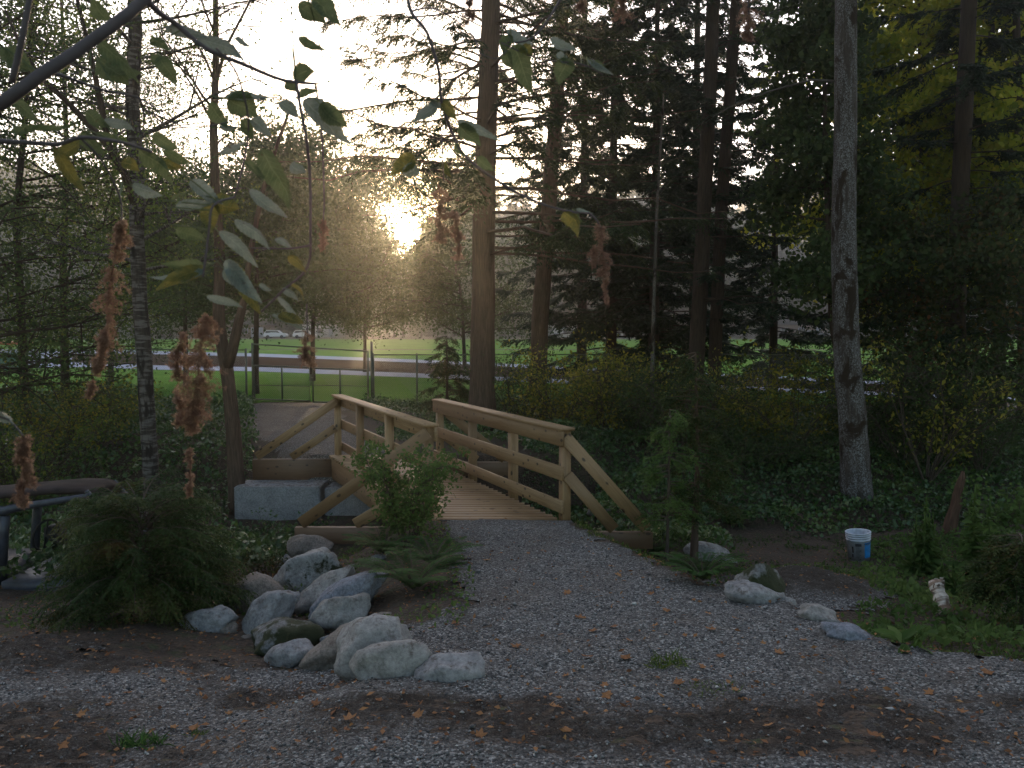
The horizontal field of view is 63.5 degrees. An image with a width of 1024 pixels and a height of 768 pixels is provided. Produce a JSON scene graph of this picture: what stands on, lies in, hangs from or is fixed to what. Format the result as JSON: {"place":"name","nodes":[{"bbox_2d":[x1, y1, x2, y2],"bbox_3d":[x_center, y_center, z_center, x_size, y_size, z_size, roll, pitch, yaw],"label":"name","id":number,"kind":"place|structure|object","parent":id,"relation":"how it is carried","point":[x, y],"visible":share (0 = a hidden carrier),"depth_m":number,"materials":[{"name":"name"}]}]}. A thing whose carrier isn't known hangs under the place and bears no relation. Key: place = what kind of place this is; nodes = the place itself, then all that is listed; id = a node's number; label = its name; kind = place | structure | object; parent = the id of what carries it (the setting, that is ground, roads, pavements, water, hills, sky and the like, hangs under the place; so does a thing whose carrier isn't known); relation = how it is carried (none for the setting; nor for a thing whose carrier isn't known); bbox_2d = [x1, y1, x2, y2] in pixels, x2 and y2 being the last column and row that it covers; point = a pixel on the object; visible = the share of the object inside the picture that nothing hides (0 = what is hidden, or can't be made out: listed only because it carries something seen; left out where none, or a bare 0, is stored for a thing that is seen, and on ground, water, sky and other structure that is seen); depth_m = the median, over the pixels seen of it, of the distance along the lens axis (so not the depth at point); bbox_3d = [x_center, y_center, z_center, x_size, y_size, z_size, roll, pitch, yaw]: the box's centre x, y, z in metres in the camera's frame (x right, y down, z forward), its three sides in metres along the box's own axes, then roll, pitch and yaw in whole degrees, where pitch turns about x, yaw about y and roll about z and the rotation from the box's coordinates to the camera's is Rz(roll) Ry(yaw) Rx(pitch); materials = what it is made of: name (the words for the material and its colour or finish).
{"place":"outdoors","nodes":[
{"label":"outdoors","id":0,"kind":"place"},
{"bbox_2d":[240,402,384,484],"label":"path","id":1,"kind":"structure","parent":0,"point":[272,421],"depth_m":19.26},
{"bbox_2d":[0,0,1000,252],"label":"sky","id":2,"kind":"structure","parent":0,"point":[345,93],"materials":[{"name":"white"}]},
{"bbox_2d":[0,339,1016,405],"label":"playing field","id":3,"kind":"structure","parent":0,"point":[392,386],"depth_m":45.87,"materials":[{"name":"green plant"}]},
{"bbox_2d":[0,519,1023,767],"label":"gravel path","id":4,"kind":"structure","parent":0,"point":[600,729],"depth_m":4.48,"materials":[{"name":"gravel"}]},
{"bbox_2d":[107,727,173,751],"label":"grass tuft","id":5,"kind":"object","parent":4,"relation":"on","point":[130,742],"visible":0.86,"depth_m":4.04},
{"bbox_2d":[413,651,484,681],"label":"rock","id":6,"kind":"object","parent":4,"relation":"on","point":[448,667],"visible":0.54,"depth_m":4.54,"materials":[{"name":"stone"}]},
{"bbox_2d":[0,334,1023,767],"bbox_3d":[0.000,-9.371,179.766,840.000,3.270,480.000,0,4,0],"label":"ground","id":7,"kind":"structure","parent":0,"point":[394,596],"depth_m":10.86,"materials":[{"name":"soil"}]},
{"bbox_2d":[0,176,81,329],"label":"leafy tree","id":8,"kind":"object","parent":7,"relation":"on","point":[11,238],"visible":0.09,"depth_m":188.29,"materials":[{"name":"green plant"}]},
{"bbox_2d":[0,392,126,516],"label":"shrub","id":9,"kind":"object","parent":7,"relation":"on","point":[5,477],"visible":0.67,"depth_m":14.28,"materials":[{"name":"green plant"}]},
{"bbox_2d":[0,478,157,590],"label":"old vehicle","id":10,"kind":"object","parent":7,"relation":"on","point":[28,580],"visible":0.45,"depth_m":8.85,"materials":[{"name":"grey paint"}]},
{"bbox_2d":[0,345,163,461],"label":"shrub","id":11,"kind":"object","parent":7,"relation":"on","point":[71,422],"visible":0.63,"depth_m":16.61,"materials":[{"name":"green plant"}]},
{"bbox_2d":[0,0,178,435],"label":"leafy tree","id":12,"kind":"object","parent":7,"relation":"on","point":[20,162],"visible":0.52,"depth_m":17.82,"materials":[{"name":"green plant"}]},
{"bbox_2d":[24,364,173,438],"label":"shrub","id":13,"kind":"object","parent":7,"relation":"on","point":[122,408],"visible":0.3,"depth_m":17.95,"materials":[{"name":"green plant"}]},
{"bbox_2d":[0,0,205,438],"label":"leafy tree","id":14,"kind":"object","parent":7,"relation":"on","point":[45,361],"visible":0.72,"depth_m":15.14,"materials":[{"name":"green plant"}]},
{"bbox_2d":[0,0,236,412],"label":"leafy tree","id":15,"kind":"object","parent":7,"relation":"on","point":[124,265],"visible":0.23,"depth_m":20.82,"materials":[{"name":"green plant"}]},
{"bbox_2d":[0,348,244,403],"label":"chain link fence","id":16,"kind":"object","parent":7,"relation":"on","point":[155,374],"visible":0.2,"depth_m":25.52,"materials":[{"name":"metal"}]},
{"bbox_2d":[0,36,249,399],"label":"leafy tree","id":17,"kind":"object","parent":7,"relation":"on","point":[152,209],"visible":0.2,"depth_m":26.14,"materials":[{"name":"green plant"}]},
{"bbox_2d":[6,465,257,634],"bbox_3d":[-3.143,1.469,6.958,1.979,1.406,1.716,-1,4,-19],"label":"cedar bush","id":18,"kind":"object","parent":7,"relation":"on","point":[111,525],"visible":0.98,"depth_m":6.73,"materials":[{"name":"plant"}]},
{"bbox_2d":[0,381,319,579],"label":"brambles","id":19,"kind":"object","parent":7,"relation":"on","point":[23,538],"visible":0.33,"depth_m":16.20,"materials":[{"name":"green plant"}]},
{"bbox_2d":[0,0,324,505],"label":"birch tree","id":20,"kind":"object","parent":7,"relation":"on","point":[138,204],"visible":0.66,"depth_m":13.86,"materials":[{"name":"green plant"}]},
{"bbox_2d":[73,130,295,385],"bbox_3d":[-13.615,-4.813,34.204,8.032,10.316,9.905,-3,5,-44],"label":"leafy tree","id":21,"kind":"object","parent":7,"relation":"on","point":[186,315],"visible":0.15,"depth_m":32.58,"materials":[{"name":"green plant"}]},
{"bbox_2d":[120,0,288,515],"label":"birch tree","id":22,"kind":"object","parent":7,"relation":"on","point":[227,351],"visible":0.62,"depth_m":14.42,"materials":[{"name":"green plant"}]},
{"bbox_2d":[179,605,238,632],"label":"rock","id":23,"kind":"object","parent":7,"relation":"on","point":[216,619],"visible":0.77,"depth_m":6.62,"materials":[{"name":"stone"}]},
{"bbox_2d":[0,516,475,629],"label":"ground cover","id":24,"kind":"object","parent":7,"relation":"on","point":[352,550],"visible":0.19,"depth_m":7.14,"materials":[{"name":"green plant"}]},
{"bbox_2d":[223,571,284,613],"bbox_3d":[-2.318,1.936,7.433,0.496,0.474,0.446,1,4,15],"label":"rock","id":25,"kind":"object","parent":7,"relation":"on","point":[259,584],"visible":0.34,"depth_m":7.28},
{"bbox_2d":[128,90,400,393],"bbox_3d":[-8.501,-4.710,29.472,9.300,10.706,7.381,0,4,0],"label":"leafy tree","id":26,"kind":"object","parent":7,"relation":"on","point":[292,147],"visible":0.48,"depth_m":29.03,"materials":[{"name":"green plant"}]},
{"bbox_2d":[241,590,299,633],"bbox_3d":[-2.000,1.918,6.759,0.413,0.514,0.445,3,4,36],"label":"rock","id":27,"kind":"object","parent":7,"relation":"on","point":[267,606],"visible":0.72,"depth_m":6.63,"materials":[{"name":"stone"}]},
{"bbox_2d":[234,480,328,520],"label":"concrete block","id":28,"kind":"structure","parent":7,"relation":"on","point":[283,499],"depth_m":14.43,"materials":[{"name":"concrete"}]},
{"bbox_2d":[251,617,324,655],"bbox_3d":[-1.656,1.891,6.065,0.578,0.333,0.410,0,4,0],"label":"rock","id":29,"kind":"object","parent":7,"relation":"on","point":[266,637],"visible":0.62,"depth_m":5.96,"materials":[{"name":"stone"}]},
{"bbox_2d":[264,638,313,667],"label":"rock","id":30,"kind":"object","parent":7,"relation":"on","point":[291,653],"visible":0.59,"depth_m":5.57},
{"bbox_2d":[273,547,342,592],"bbox_3d":[-2.012,1.873,8.161,0.583,0.504,0.553,3,5,39],"label":"rock","id":31,"kind":"object","parent":7,"relation":"on","point":[307,569],"visible":0.69,"depth_m":8.01,"materials":[{"name":"stone"}]},
{"bbox_2d":[286,534,333,557],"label":"rock","id":32,"kind":"object","parent":7,"relation":"on","point":[299,544],"visible":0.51,"depth_m":9.80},
{"bbox_2d":[299,623,346,670],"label":"rock","id":33,"kind":"object","parent":7,"relation":"on","point":[321,655],"visible":0.38,"depth_m":5.39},
{"bbox_2d":[292,564,354,616],"bbox_3d":[-1.662,1.781,7.149,0.618,0.501,0.445,0,4,0],"label":"rock","id":34,"kind":"object","parent":7,"relation":"on","point":[313,591],"visible":0.56,"depth_m":7.01,"materials":[{"name":"stone"}]},
{"bbox_2d":[227,145,421,380],"bbox_3d":[-9.220,-5.292,37.499,8.893,10.864,9.484,2,4,27],"label":"leafy tree","id":35,"kind":"object","parent":7,"relation":"on","point":[333,310],"visible":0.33,"depth_m":37.50,"materials":[{"name":"green plant"}]},
{"bbox_2d":[308,592,370,632],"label":"rock","id":36,"kind":"object","parent":7,"relation":"on","point":[332,614],"visible":0.69,"depth_m":6.26,"materials":[{"name":"stone"}]},
{"bbox_2d":[308,570,387,618],"bbox_3d":[-1.341,1.744,6.793,0.656,0.465,0.476,0,4,0],"label":"rock","id":37,"kind":"object","parent":7,"relation":"on","point":[364,582],"visible":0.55,"depth_m":6.63,"materials":[{"name":"stone"}]},
{"bbox_2d":[325,482,370,515],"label":"concrete block","id":38,"kind":"structure","parent":7,"relation":"on","point":[352,505],"depth_m":14.57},
{"bbox_2d":[334,613,411,681],"bbox_3d":[-0.859,1.624,5.069,0.469,0.455,0.461,0,4,0],"label":"rock","id":39,"kind":"object","parent":7,"relation":"on","point":[355,635],"visible":0.52,"depth_m":4.93,"materials":[{"name":"stone"}]},
{"bbox_2d":[341,522,417,553],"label":"sword fern","id":40,"kind":"object","parent":7,"relation":"on","point":[382,542],"visible":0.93,"depth_m":8.43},
{"bbox_2d":[0,0,764,509],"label":"butterfly bush","id":41,"kind":"object","parent":7,"relation":"on","point":[112,66],"visible":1,"depth_m":1.75,"materials":[{"name":"green plant"}]},
{"bbox_2d":[308,148,470,371],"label":"leafy tree","id":42,"kind":"object","parent":7,"relation":"on","point":[385,191],"visible":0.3,"depth_m":44.27,"materials":[{"name":"green plant"}]},
{"bbox_2d":[349,639,431,680],"bbox_3d":[-0.692,1.604,4.724,0.481,0.305,0.302,1,4,19],"label":"rock","id":43,"kind":"object","parent":7,"relation":"on","point":[394,659],"visible":0.65,"depth_m":4.62,"materials":[{"name":"stone"}]},
{"bbox_2d":[341,437,470,541],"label":"shrub","id":44,"kind":"object","parent":7,"relation":"on","point":[403,515],"visible":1,"depth_m":8.73,"materials":[{"name":"green plant"}]},
{"bbox_2d":[350,548,465,589],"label":"sword fern","id":45,"kind":"object","parent":7,"relation":"on","point":[417,579],"visible":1,"depth_m":6.69,"materials":[{"name":"plant"}]},
{"bbox_2d":[382,536,482,562],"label":"sword fern","id":46,"kind":"object","parent":7,"relation":"on","point":[427,557],"visible":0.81,"depth_m":7.50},
{"bbox_2d":[411,336,469,422],"bbox_3d":[-1.557,0.029,20.616,1.799,2.458,2.088,0,4,0],"label":"young cedar","id":47,"kind":"object","parent":7,"relation":"on","point":[439,366],"visible":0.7,"depth_m":20.39,"materials":[{"name":"green plant"}]},
{"bbox_2d":[5,350,882,383],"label":"pale strip","id":48,"kind":"object","parent":7,"relation":"on","point":[329,357],"visible":0.14,"depth_m":72.61,"materials":[{"name":"concrete"}]},
{"bbox_2d":[252,394,652,548],"bbox_3d":[-1.516,1.155,12.566,3.982,1.604,7.357,-2,4,-23],"label":"footbridge","id":49,"kind":"object","parent":7,"relation":"on","point":[473,500],"visible":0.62,"depth_m":11.19,"materials":[{"name":"wood"}]},
{"bbox_2d":[356,148,566,375],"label":"leafy tree","id":50,"kind":"object","parent":7,"relation":"on","point":[427,261],"visible":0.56,"depth_m":40.55,"materials":[{"name":"green plant"}]},
{"bbox_2d":[207,0,739,431],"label":"fir tree","id":51,"kind":"object","parent":7,"relation":"on","point":[480,194],"visible":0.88,"depth_m":18.45,"materials":[{"name":"green plant"}]},
{"bbox_2d":[362,389,615,462],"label":"creek plants","id":52,"kind":"object","parent":7,"relation":"on","point":[403,404],"visible":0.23,"depth_m":19.12,"materials":[{"name":"green plant"}]},
{"bbox_2d":[469,216,553,336],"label":"leafy tree","id":53,"kind":"object","parent":7,"relation":"on","point":[507,259],"visible":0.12,"depth_m":186.05,"materials":[{"name":"green plant"}]},
{"bbox_2d":[0,518,1023,767],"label":"leaf litter","id":54,"kind":"object","parent":7,"relation":"on","point":[968,728],"visible":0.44,"depth_m":4.36,"materials":[{"name":"plant"}]},
{"bbox_2d":[451,336,597,417],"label":"shrub","id":55,"kind":"object","parent":7,"relation":"on","point":[509,385],"visible":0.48,"depth_m":19.83,"materials":[{"name":"green plant"}]},
{"bbox_2d":[338,0,719,217],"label":"fir tree","id":56,"kind":"object","parent":7,"relation":"on","point":[440,5],"visible":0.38,"depth_m":22.27,"materials":[{"name":"green plant"}]},
{"bbox_2d":[438,0,649,398],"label":"fir tree","id":57,"kind":"object","parent":7,"relation":"on","point":[540,309],"visible":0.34,"depth_m":23.66,"materials":[{"name":"green plant"}]},
{"bbox_2d":[495,0,647,385],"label":"conifer tree","id":58,"kind":"object","parent":7,"relation":"on","point":[579,302],"visible":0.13,"depth_m":33.57,"materials":[{"name":"green plant"}]},
{"bbox_2d":[494,321,650,423],"bbox_3d":[1.319,-0.086,19.087,3.910,2.717,3.269,0,4,0],"label":"shrub","id":59,"kind":"object","parent":7,"relation":"on","point":[551,414],"visible":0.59,"depth_m":18.82,"materials":[{"name":"green plant"}]},
{"bbox_2d":[509,322,691,443],"bbox_3d":[1.919,0.003,18.232,3.981,2.789,4.276,-1,4,-17],"label":"shrub","id":60,"kind":"object","parent":7,"relation":"on","point":[590,397],"visible":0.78,"depth_m":17.56,"materials":[{"name":"green plant"}]},
{"bbox_2d":[501,0,730,396],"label":"conifer tree","id":61,"kind":"object","parent":7,"relation":"on","point":[612,138],"visible":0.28,"depth_m":26.46,"materials":[{"name":"green plant"}]},
{"bbox_2d":[567,349,730,441],"bbox_3d":[2.895,0.397,17.766,3.324,2.247,3.390,0,4,0],"label":"shrub","id":62,"kind":"object","parent":7,"relation":"on","point":[627,421],"visible":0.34,"depth_m":17.68,"materials":[{"name":"green plant"}]},
{"bbox_2d":[373,352,930,402],"bbox_3d":[4.606,-0.148,26.041,17.833,1.755,0.060,0,4,-4],"label":"chain link fence","id":63,"kind":"object","parent":7,"relation":"on","point":[400,370],"visible":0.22,"depth_m":25.69,"materials":[{"name":"metal"}]},
{"bbox_2d":[245,342,372,402],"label":"double gate","id":64,"kind":"structure","parent":63,"relation":"attached to","point":[310,382],"depth_m":25.43,"materials":[{"name":"metal"}]},
{"bbox_2d":[639,90,679,441],"bbox_3d":[2.827,-2.267,17.439,0.980,7.575,1.164,-2,4,-32],"label":"dead tree","id":65,"kind":"object","parent":7,"relation":"on","point":[656,233],"visible":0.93,"depth_m":17.35,"materials":[{"name":"brown plant"}]},
{"bbox_2d":[549,0,771,403],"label":"conifer tree","id":66,"kind":"object","parent":7,"relation":"on","point":[674,193],"visible":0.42,"depth_m":24.30,"materials":[{"name":"green plant"}]},
{"bbox_2d":[634,409,706,565],"bbox_3d":[1.800,1.403,9.520,0.787,2.251,0.880,0,4,0],"label":"young cedar","id":67,"kind":"object","parent":7,"relation":"on","point":[653,478],"visible":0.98,"depth_m":9.44,"materials":[{"name":"green plant"}]},
{"bbox_2d":[578,351,780,451],"bbox_3d":[3.330,0.391,16.382,3.984,2.186,3.527,2,4,29],"label":"shrub","id":68,"kind":"object","parent":7,"relation":"on","point":[648,391],"visible":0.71,"depth_m":16.26,"materials":[{"name":"green plant"}]},
{"bbox_2d":[572,0,816,414],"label":"fir tree","id":69,"kind":"object","parent":7,"relation":"on","point":[715,24],"visible":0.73,"depth_m":19.67,"materials":[{"name":"green plant"}]},
{"bbox_2d":[593,0,799,366],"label":"conifer tree","id":70,"kind":"object","parent":7,"relation":"on","point":[698,36],"visible":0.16,"depth_m":30.32,"materials":[{"name":"green plant"}]},
{"bbox_2d":[648,352,748,568],"bbox_3d":[2.203,1.068,9.902,1.191,2.895,1.092,0,4,0],"label":"young cedar","id":71,"kind":"object","parent":7,"relation":"on","point":[711,472],"visible":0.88,"depth_m":9.77,"materials":[{"name":"plant"}]},
{"bbox_2d":[649,551,748,580],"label":"sword fern","id":72,"kind":"object","parent":7,"relation":"on","point":[701,574],"visible":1,"depth_m":6.83,"materials":[{"name":"plant"}]},
{"bbox_2d":[621,0,818,425],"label":"fir tree","id":73,"kind":"object","parent":7,"relation":"on","point":[718,258],"visible":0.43,"depth_m":20.34,"materials":[{"name":"green plant"}]},
{"bbox_2d":[724,579,784,603],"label":"rock","id":74,"kind":"object","parent":7,"relation":"on","point":[745,591],"visible":0.73,"depth_m":6.15,"materials":[{"name":"stone"}]},
{"bbox_2d":[733,563,785,592],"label":"rock","id":75,"kind":"object","parent":7,"relation":"on","point":[765,575],"visible":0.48,"depth_m":6.29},
{"bbox_2d":[664,345,870,433],"bbox_3d":[5.274,0.256,17.637,4.300,2.179,3.151,0,4,0],"label":"shrub","id":76,"kind":"object","parent":7,"relation":"on","point":[772,401],"visible":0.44,"depth_m":17.37,"materials":[{"name":"green plant"}]},
{"bbox_2d":[520,399,1023,549],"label":"undergrowth","id":77,"kind":"object","parent":7,"relation":"on","point":[705,532],"visible":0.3,"depth_m":14.38,"materials":[{"name":"green plant"}]},
{"bbox_2d":[720,2,835,396],"bbox_3d":[9.898,-6.482,29.637,5.245,14.317,5.533,-3,5,-41],"label":"conifer tree","id":78,"kind":"object","parent":7,"relation":"on","point":[763,338],"visible":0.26,"depth_m":29.51,"materials":[{"name":"green plant"}]},
{"bbox_2d":[691,0,874,507],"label":"alder tree","id":79,"kind":"object","parent":7,"relation":"on","point":[855,469],"visible":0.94,"depth_m":13.36,"materials":[{"name":"grey plant"}]},
{"bbox_2d":[703,400,870,479],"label":"shrub","id":80,"kind":"object","parent":7,"relation":"on","point":[752,450],"visible":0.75,"depth_m":15.46,"materials":[{"name":"green plant"}]},
{"bbox_2d":[578,521,1023,658],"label":"ground cover","id":81,"kind":"object","parent":7,"relation":"on","point":[872,607],"visible":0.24,"depth_m":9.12,"materials":[{"name":"green plant"}]},
{"bbox_2d":[710,325,908,458],"bbox_3d":[5.842,0.182,16.754,4.200,2.732,3.107,0,4,0],"label":"shrub","id":82,"kind":"object","parent":7,"relation":"on","point":[767,423],"visible":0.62,"depth_m":16.53,"materials":[{"name":"green plant"}]},
{"bbox_2d":[797,602,839,622],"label":"rock","id":83,"kind":"object","parent":7,"relation":"on","point":[813,612],"visible":0.56,"depth_m":5.67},
{"bbox_2d":[730,0,950,345],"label":"conifer tree","id":84,"kind":"object","parent":7,"relation":"on","point":[807,133],"visible":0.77,"depth_m":16.49,"materials":[{"name":"green plant"}]},
{"bbox_2d":[820,622,872,640],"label":"rock","id":85,"kind":"object","parent":7,"relation":"on","point":[847,631],"visible":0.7,"depth_m":5.29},
{"bbox_2d":[845,528,870,561],"bbox_3d":[4.482,2.087,10.690,0.316,0.370,0.316,-4,4,0],"label":"bucket","id":86,"kind":"object","parent":7,"relation":"on","point":[858,543],"visible":1,"depth_m":10.58,"materials":[{"name":"white plastic"}]},
{"bbox_2d":[764,335,975,452],"bbox_3d":[7.134,0.249,16.370,3.869,2.480,3.635,2,4,29],"label":"shrub","id":87,"kind":"object","parent":7,"relation":"on","point":[881,403],"visible":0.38,"depth_m":16.22,"materials":[{"name":"green plant"}]},
{"bbox_2d":[737,0,1023,406],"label":"maple tree","id":88,"kind":"object","parent":7,"relation":"on","point":[897,50],"visible":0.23,"depth_m":20.22,"materials":[{"name":"green plant"}]},
{"bbox_2d":[779,322,1023,474],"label":"shrub","id":89,"kind":"object","parent":7,"relation":"on","point":[903,443],"visible":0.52,"depth_m":15.18,"materials":[{"name":"green plant"}]},
{"bbox_2d":[872,623,932,654],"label":"seedling","id":90,"kind":"object","parent":7,"relation":"on","point":[914,633],"visible":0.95,"depth_m":5.10,"materials":[{"name":"green plant"}]},
{"bbox_2d":[796,0,1023,423],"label":"conifer tree","id":91,"kind":"object","parent":7,"relation":"on","point":[971,76],"visible":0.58,"depth_m":17.59,"materials":[{"name":"green plant"}]},
{"bbox_2d":[896,496,949,575],"bbox_3d":[4.988,1.948,10.045,0.666,1.177,0.685,0,4,0],"label":"mullein","id":92,"kind":"object","parent":7,"relation":"on","point":[925,553],"visible":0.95,"depth_m":9.96,"materials":[{"name":"green plant"}]},
{"bbox_2d":[827,175,1023,447],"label":"vine maple","id":93,"kind":"object","parent":7,"relation":"on","point":[987,256],"visible":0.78,"depth_m":15.89,"materials":[{"name":"green plant"}]},
{"bbox_2d":[852,525,1023,655],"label":"ground cover","id":94,"kind":"object","parent":7,"relation":"on","point":[978,627],"visible":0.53,"depth_m":7.28,"materials":[{"name":"green plant"}]},
{"bbox_2d":[862,333,1023,482],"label":"shrub","id":95,"kind":"object","parent":7,"relation":"on","point":[949,452],"visible":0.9,"depth_m":14.28,"materials":[{"name":"green plant"}]},
{"bbox_2d":[869,339,1023,479],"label":"shrub","id":96,"kind":"object","parent":7,"relation":"on","point":[974,460],"visible":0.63,"depth_m":14.78,"materials":[{"name":"green plant"}]},
{"bbox_2d":[941,471,965,535],"bbox_3d":[6.366,1.763,11.914,0.379,0.994,0.256,0,4,0],"label":"rotten snag","id":97,"kind":"object","parent":7,"relation":"on","point":[951,519],"visible":0.83,"depth_m":11.89,"materials":[{"name":"brown wood"}]},
{"bbox_2d":[909,0,1023,422],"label":"conifer tree","id":98,"kind":"object","parent":7,"relation":"on","point":[1015,32],"visible":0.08,"depth_m":20.58,"materials":[{"name":"green plant"}]},
{"bbox_2d":[915,3,1023,414],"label":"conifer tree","id":99,"kind":"object","parent":7,"relation":"on","point":[992,30],"visible":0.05,"depth_m":21.39,"materials":[{"name":"green plant"}]},
{"bbox_2d":[944,484,1000,578],"bbox_3d":[5.419,1.849,9.631,0.639,1.368,0.687,0,4,0],"label":"mullein","id":100,"kind":"object","parent":7,"relation":"on","point":[969,545],"visible":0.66,"depth_m":9.63,"materials":[{"name":"green plant"}]},
{"bbox_2d":[946,469,1023,534],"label":"vine","id":101,"kind":"object","parent":7,"relation":"on","point":[1013,515],"visible":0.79,"depth_m":11.96,"materials":[{"name":"green plant"}]},
{"bbox_2d":[953,530,1023,630],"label":"shrub","id":102,"kind":"object","parent":7,"relation":"on","point":[1006,576],"visible":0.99,"depth_m":7.07,"materials":[{"name":"plant"}]},
{"bbox_2d":[72,353,1016,396],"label":"dirt track","id":103,"kind":"structure","parent":0,"point":[379,366],"depth_m":57.05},
{"bbox_2d":[39,363,1014,399],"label":"pale strip","id":104,"kind":"object","parent":103,"relation":"on","point":[291,370],"visible":0.19,"depth_m":46.70,"materials":[{"name":"concrete"}]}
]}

